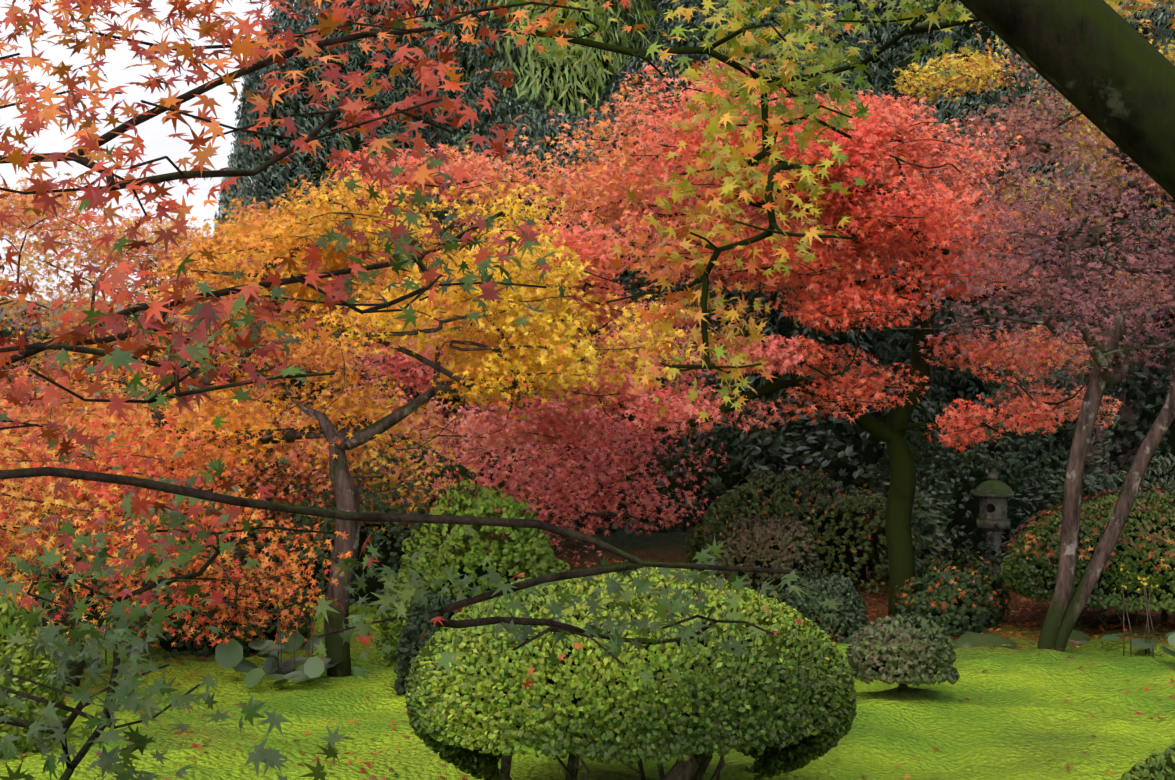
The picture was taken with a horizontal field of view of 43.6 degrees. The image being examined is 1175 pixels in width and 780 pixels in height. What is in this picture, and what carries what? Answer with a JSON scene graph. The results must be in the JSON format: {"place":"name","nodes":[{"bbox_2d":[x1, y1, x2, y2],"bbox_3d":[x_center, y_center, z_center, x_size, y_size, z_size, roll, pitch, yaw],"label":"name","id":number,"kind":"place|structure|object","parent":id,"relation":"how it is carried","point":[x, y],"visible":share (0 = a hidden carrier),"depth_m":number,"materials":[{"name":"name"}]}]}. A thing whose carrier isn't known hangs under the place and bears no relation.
{"place":"outdoors","nodes":[
{"label":"outdoors","id":0,"kind":"place"},
{"bbox_2d":[0,152,171,454],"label":"maple leaves","id":1,"kind":"object","parent":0,"point":[64,208],"depth_m":17.48,"materials":[{"name":"plant"}]},
{"bbox_2d":[0,301,205,334],"label":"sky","id":2,"kind":"structure","parent":0,"point":[119,306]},
{"bbox_2d":[0,351,223,547],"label":"tree foliage","id":3,"kind":"object","parent":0,"point":[42,412],"depth_m":13.56,"materials":[{"name":"orange plant"}]},
{"bbox_2d":[0,0,318,300],"bbox_3d":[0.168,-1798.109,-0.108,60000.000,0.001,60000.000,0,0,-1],"label":"sky","id":4,"kind":"structure","parent":0,"point":[153,132],"depth_m":9482.82,"materials":[{"name":"white"}]},
{"bbox_2d":[0,386,351,686],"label":"maple","id":5,"kind":"object","parent":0,"point":[103,497],"depth_m":9.38,"materials":[{"name":"plant"}]},
{"bbox_2d":[0,188,367,537],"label":"maple","id":6,"kind":"object","parent":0,"point":[114,258],"depth_m":15.33,"materials":[{"name":"plant"}]},
{"bbox_2d":[0,366,477,585],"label":"tree","id":7,"kind":"object","parent":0,"point":[294,462],"depth_m":12.97,"materials":[{"name":"orange plant"}]},
{"bbox_2d":[139,167,512,528],"bbox_3d":[-3.149,-0.415,18.118,5.019,4.672,2.744,0,0,-1],"label":"orange maple","id":8,"kind":"object","parent":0,"point":[257,216],"depth_m":17.95,"materials":[{"name":"orange plant"}]},
{"bbox_2d":[88,167,695,676],"bbox_3d":[-1.372,0.260,10.119,4.215,3.413,2.867,0,0,-1],"label":"yellow maple","id":9,"kind":"object","parent":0,"point":[533,362],"depth_m":9.89,"materials":[{"name":"yellow plant"}]},
{"bbox_2d":[0,0,845,779],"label":"maple","id":10,"kind":"object","parent":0,"point":[180,350],"depth_m":2.97,"materials":[{"name":"red plant"}]},
{"bbox_2d":[315,282,733,516],"bbox_3d":[-0.750,0.286,16.867,5.063,3.271,2.846,0,0,-1],"label":"tree","id":11,"kind":"object","parent":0,"point":[396,363],"depth_m":16.39,"materials":[{"name":"red plant"}]},
{"bbox_2d":[0,491,1174,779],"bbox_3d":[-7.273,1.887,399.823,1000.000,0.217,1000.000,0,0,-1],"label":"ground moss","id":12,"kind":"object","parent":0,"point":[1000,731],"visible":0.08,"depth_m":8.48,"materials":[{"name":"green plant"}]},
{"bbox_2d":[0,255,8,314],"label":"maple leaves","id":13,"kind":"object","parent":12,"relation":"on","point":[3,268],"visible":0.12,"depth_m":20.25,"materials":[{"name":"orange plant"}]},
{"bbox_2d":[0,595,66,760],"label":"shrub leaves","id":14,"kind":"object","parent":12,"relation":"on","point":[17,652],"visible":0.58,"depth_m":7.48,"materials":[{"name":"green plant"}]},
{"bbox_2d":[0,481,176,635],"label":"shrub leaves","id":15,"kind":"object","parent":12,"relation":"on","point":[58,576],"visible":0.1,"depth_m":11.87,"materials":[{"name":"orange plant"}]},
{"bbox_2d":[79,595,108,669],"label":"farfugium stalks","id":16,"kind":"object","parent":12,"relation":"on","point":[98,645],"visible":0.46,"depth_m":10.11,"materials":[{"name":"green plant"}]},
{"bbox_2d":[48,624,148,672],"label":"farfugium leaves","id":17,"kind":"object","parent":12,"relation":"on","point":[57,656],"visible":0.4,"depth_m":10.05,"materials":[{"name":"green plant"}]},
{"bbox_2d":[0,303,355,534],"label":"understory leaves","id":18,"kind":"object","parent":12,"relation":"on","point":[100,377],"visible":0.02,"depth_m":20.42,"materials":[{"name":"orange plant"}]},
{"bbox_2d":[118,549,316,660],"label":"dark shrub leaves","id":19,"kind":"object","parent":12,"relation":"on","point":[191,646],"visible":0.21,"depth_m":10.68,"materials":[{"name":"green plant"}]},
{"bbox_2d":[100,238,432,517],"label":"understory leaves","id":20,"kind":"object","parent":12,"relation":"on","point":[136,314],"depth_m":22.84,"materials":[{"name":"orange plant"}]},
{"bbox_2d":[215,628,342,686],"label":"farfugium leaves","id":21,"kind":"object","parent":12,"relation":"on","point":[229,654],"visible":0.92,"depth_m":9.67,"materials":[{"name":"green plant"}]},
{"bbox_2d":[277,597,316,673],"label":"farfugium stalks","id":22,"kind":"object","parent":12,"relation":"on","point":[279,632],"visible":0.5,"depth_m":9.70,"materials":[{"name":"plant"}]},
{"bbox_2d":[269,589,321,616],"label":"farfugium flowers","id":23,"kind":"object","parent":22,"relation":"attached to","point":[306,605],"visible":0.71,"depth_m":9.70,"materials":[{"name":"yellow plant"}]},
{"bbox_2d":[241,433,551,614],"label":"shrub leaves","id":24,"kind":"object","parent":12,"relation":"on","point":[390,551],"visible":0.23,"depth_m":12.98,"materials":[{"name":"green plant"}]},
{"bbox_2d":[200,267,611,538],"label":"understory leaves","id":25,"kind":"object","parent":12,"relation":"on","point":[455,410],"visible":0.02,"depth_m":19.43,"materials":[{"name":"orange plant"}]},
{"bbox_2d":[393,590,462,695],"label":"dark shrub leaves","id":26,"kind":"object","parent":12,"relation":"on","point":[415,629],"visible":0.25,"depth_m":9.33,"materials":[{"name":"green plant"}]},
{"bbox_2d":[372,480,569,666],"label":"green shrub leaves","id":27,"kind":"object","parent":12,"relation":"on","point":[539,542],"visible":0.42,"depth_m":10.22,"materials":[{"name":"green plant"}]},
{"bbox_2d":[279,378,727,576],"bbox_3d":[-0.889,0.893,14.930,4.529,2.039,2.796,0,0,-1],"label":"tree","id":28,"kind":"object","parent":12,"relation":"on","point":[601,443],"depth_m":14.57,"materials":[{"name":"red plant"}]},
{"bbox_2d":[304,78,776,520],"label":"understory leaves","id":29,"kind":"object","parent":12,"relation":"on","point":[474,94],"visible":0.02,"depth_m":22.61,"materials":[{"name":"green plant"}]},
{"bbox_2d":[411,0,672,317],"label":"conifer","id":30,"kind":"object","parent":12,"relation":"on","point":[535,80],"depth_m":24.18,"materials":[{"name":"plant"}]},
{"bbox_2d":[2,585,1174,779],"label":"fallen leaves on moss","id":31,"kind":"object","parent":12,"relation":"on","point":[443,765],"visible":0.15,"depth_m":8.44,"materials":[{"name":"brown plant"}]},
{"bbox_2d":[405,559,856,779],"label":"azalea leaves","id":32,"kind":"object","parent":12,"relation":"on","point":[500,697],"visible":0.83,"depth_m":5.79,"materials":[{"name":"green plant"}]},
{"bbox_2d":[456,266,867,533],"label":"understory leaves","id":33,"kind":"object","parent":12,"relation":"on","point":[723,478],"visible":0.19,"depth_m":20.30,"materials":[{"name":"green plant"}]},
{"bbox_2d":[207,0,1174,364],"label":"evergreen trees","id":34,"kind":"object","parent":12,"relation":"on","point":[902,64],"visible":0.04,"depth_m":24.77,"materials":[{"name":"plant"}]},
{"bbox_2d":[325,55,1123,615],"bbox_3d":[1.127,-0.469,12.819,6.380,4.889,4.641,0,0,-30],"label":"maple","id":35,"kind":"object","parent":12,"relation":"on","point":[865,149],"depth_m":12.04,"materials":[{"name":"red plant"}]},
{"bbox_2d":[620,0,853,440],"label":"conifer","id":36,"kind":"object","parent":12,"relation":"on","point":[696,33],"depth_m":25.97,"materials":[{"name":"plant"}]},
{"bbox_2d":[699,516,820,602],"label":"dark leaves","id":37,"kind":"object","parent":12,"relation":"on","point":[752,543],"visible":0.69,"depth_m":12.24,"materials":[{"name":"brown plant"}]},
{"bbox_2d":[685,465,919,594],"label":"hedge leaves","id":38,"kind":"object","parent":12,"relation":"on","point":[840,551],"visible":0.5,"depth_m":13.86,"materials":[{"name":"green plant"}]},
{"bbox_2d":[784,571,868,643],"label":"dark dome leaves","id":39,"kind":"object","parent":12,"relation":"on","point":[847,624],"visible":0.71,"depth_m":10.94,"materials":[{"name":"green plant"}]},
{"bbox_2d":[599,189,1058,510],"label":"understory leaves","id":40,"kind":"object","parent":12,"relation":"on","point":[868,454],"depth_m":23.18,"materials":[{"name":"green plant"}]},
{"bbox_2d":[845,614,959,691],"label":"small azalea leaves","id":41,"kind":"object","parent":12,"relation":"on","point":[903,652],"visible":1,"depth_m":8.71,"materials":[{"name":"green plant"}]},
{"bbox_2d":[862,428,953,580],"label":"camellia shrub leaves","id":42,"kind":"object","parent":12,"relation":"on","point":[927,515],"visible":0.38,"depth_m":14.33,"materials":[{"name":"green plant"}]},
{"bbox_2d":[752,249,1149,534],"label":"understory leaves","id":43,"kind":"object","parent":12,"relation":"on","point":[843,434],"visible":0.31,"depth_m":19.54,"materials":[{"name":"green plant"}]},
{"bbox_2d":[892,548,1015,635],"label":"low shrub leaves","id":44,"kind":"object","parent":12,"relation":"on","point":[949,606],"visible":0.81,"depth_m":11.67,"materials":[{"name":"green plant"}]},
{"bbox_2d":[949,631,1017,648],"bbox_3d":[2.886,1.872,10.832,0.505,0.163,0.392,0,0,-31],"label":"rock","id":45,"kind":"object","parent":12,"relation":"on","point":[967,639],"visible":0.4,"depth_m":10.75,"materials":[{"name":"stone"}]},
{"bbox_2d":[853,350,1123,566],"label":"shrub leaves","id":46,"kind":"object","parent":12,"relation":"on","point":[964,507],"visible":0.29,"depth_m":15.61,"materials":[{"name":"green plant"}]},
{"bbox_2d":[973,471,1013,575],"bbox_3d":[3.998,1.321,14.466,0.391,1.050,0.440,0,0,14],"label":"stone lantern","id":47,"kind":"object","parent":12,"relation":"on","point":[993,490],"visible":0.9,"depth_m":14.38,"materials":[{"name":"grey stone"}]},
{"bbox_2d":[853,564,1174,649],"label":"leaf litter","id":48,"kind":"object","parent":12,"relation":"on","point":[1087,634],"visible":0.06,"depth_m":11.56,"materials":[{"name":"brown plant"}]},
{"bbox_2d":[890,195,1174,649],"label":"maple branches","id":49,"kind":"object","parent":12,"relation":"on","point":[1099,382],"visible":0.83,"depth_m":10.41,"materials":[{"name":"brown plant"}]},
{"bbox_2d":[897,124,1174,413],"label":"maple leaves","id":50,"kind":"object","parent":49,"relation":"on","point":[1058,303],"visible":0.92,"depth_m":10.35,"materials":[{"name":"purple plant"}]},
{"bbox_2d":[895,50,1174,497],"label":"purple maple","id":51,"kind":"object","parent":12,"relation":"on","point":[1033,124],"depth_m":16.72,"materials":[{"name":"plant"}]},
{"bbox_2d":[903,136,1174,493],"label":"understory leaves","id":52,"kind":"object","parent":12,"relation":"on","point":[1149,399],"visible":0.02,"depth_m":23.49,"materials":[{"name":"green plant"}]},
{"bbox_2d":[933,175,1174,507],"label":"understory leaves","id":53,"kind":"object","parent":12,"relation":"on","point":[1164,447],"visible":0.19,"depth_m":19.47,"materials":[{"name":"green plant"}]},
{"bbox_2d":[956,452,1174,579],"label":"shrub leaves","id":54,"kind":"object","parent":12,"relation":"on","point":[1100,484],"visible":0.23,"depth_m":14.29,"materials":[{"name":"green plant"}]},
{"bbox_2d":[1067,629,1089,643],"bbox_3d":[3.575,1.846,10.960,0.349,0.131,0.226,0,0,27],"label":"rock","id":55,"kind":"object","parent":12,"relation":"on","point":[1075,636],"visible":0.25,"depth_m":10.85,"materials":[{"name":"stone"}]},
{"bbox_2d":[1000,486,1174,629],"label":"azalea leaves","id":56,"kind":"object","parent":12,"relation":"on","point":[1144,547],"visible":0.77,"depth_m":11.07,"materials":[{"name":"green plant"}]},
{"bbox_2d":[1021,215,1174,651],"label":"maple branches","id":57,"kind":"object","parent":12,"relation":"on","point":[1156,433],"visible":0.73,"depth_m":10.42,"materials":[{"name":"brown plant"}]},
{"bbox_2d":[961,133,1174,291],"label":"maple leaves","id":58,"kind":"object","parent":57,"relation":"on","point":[1163,240],"visible":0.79,"depth_m":10.90,"materials":[{"name":"purple plant"}]},
{"bbox_2d":[1121,578,1153,657],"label":"thin stems","id":59,"kind":"object","parent":12,"relation":"on","point":[1146,623],"visible":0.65,"depth_m":10.35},
{"bbox_2d":[1115,568,1157,590],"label":"farfugium flowers","id":60,"kind":"object","parent":59,"relation":"on","point":[1145,584],"visible":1,"depth_m":10.36,"materials":[{"name":"yellow plant"}]},
{"bbox_2d":[1102,631,1174,656],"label":"farfugium leaves","id":61,"kind":"object","parent":12,"relation":"on","point":[1138,644],"visible":0.98,"depth_m":10.38,"materials":[{"name":"green plant"}]},
{"bbox_2d":[1117,744,1174,779],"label":"azalea leaves","id":62,"kind":"object","parent":12,"relation":"on","point":[1160,766],"visible":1,"depth_m":4.97,"materials":[{"name":"green plant"}]},
{"bbox_2d":[0,220,1174,448],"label":"wooded bank backdrop","id":63,"kind":"structure","parent":0,"point":[22,330],"depth_m":37.41,"materials":[{"name":"plant"}]},
{"bbox_2d":[411,215,1041,447],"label":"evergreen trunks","id":64,"kind":"object","parent":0,"point":[778,360],"depth_m":29.02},
{"bbox_2d":[492,0,1174,424],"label":"overhanging maple","id":65,"kind":"object","parent":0,"point":[728,114],"depth_m":4.35,"materials":[{"name":"yellow plant"}]},
{"bbox_2d":[883,0,1174,493],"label":"yellow maple","id":66,"kind":"object","parent":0,"point":[993,66],"depth_m":21.88,"materials":[{"name":"plant"}]}
]}

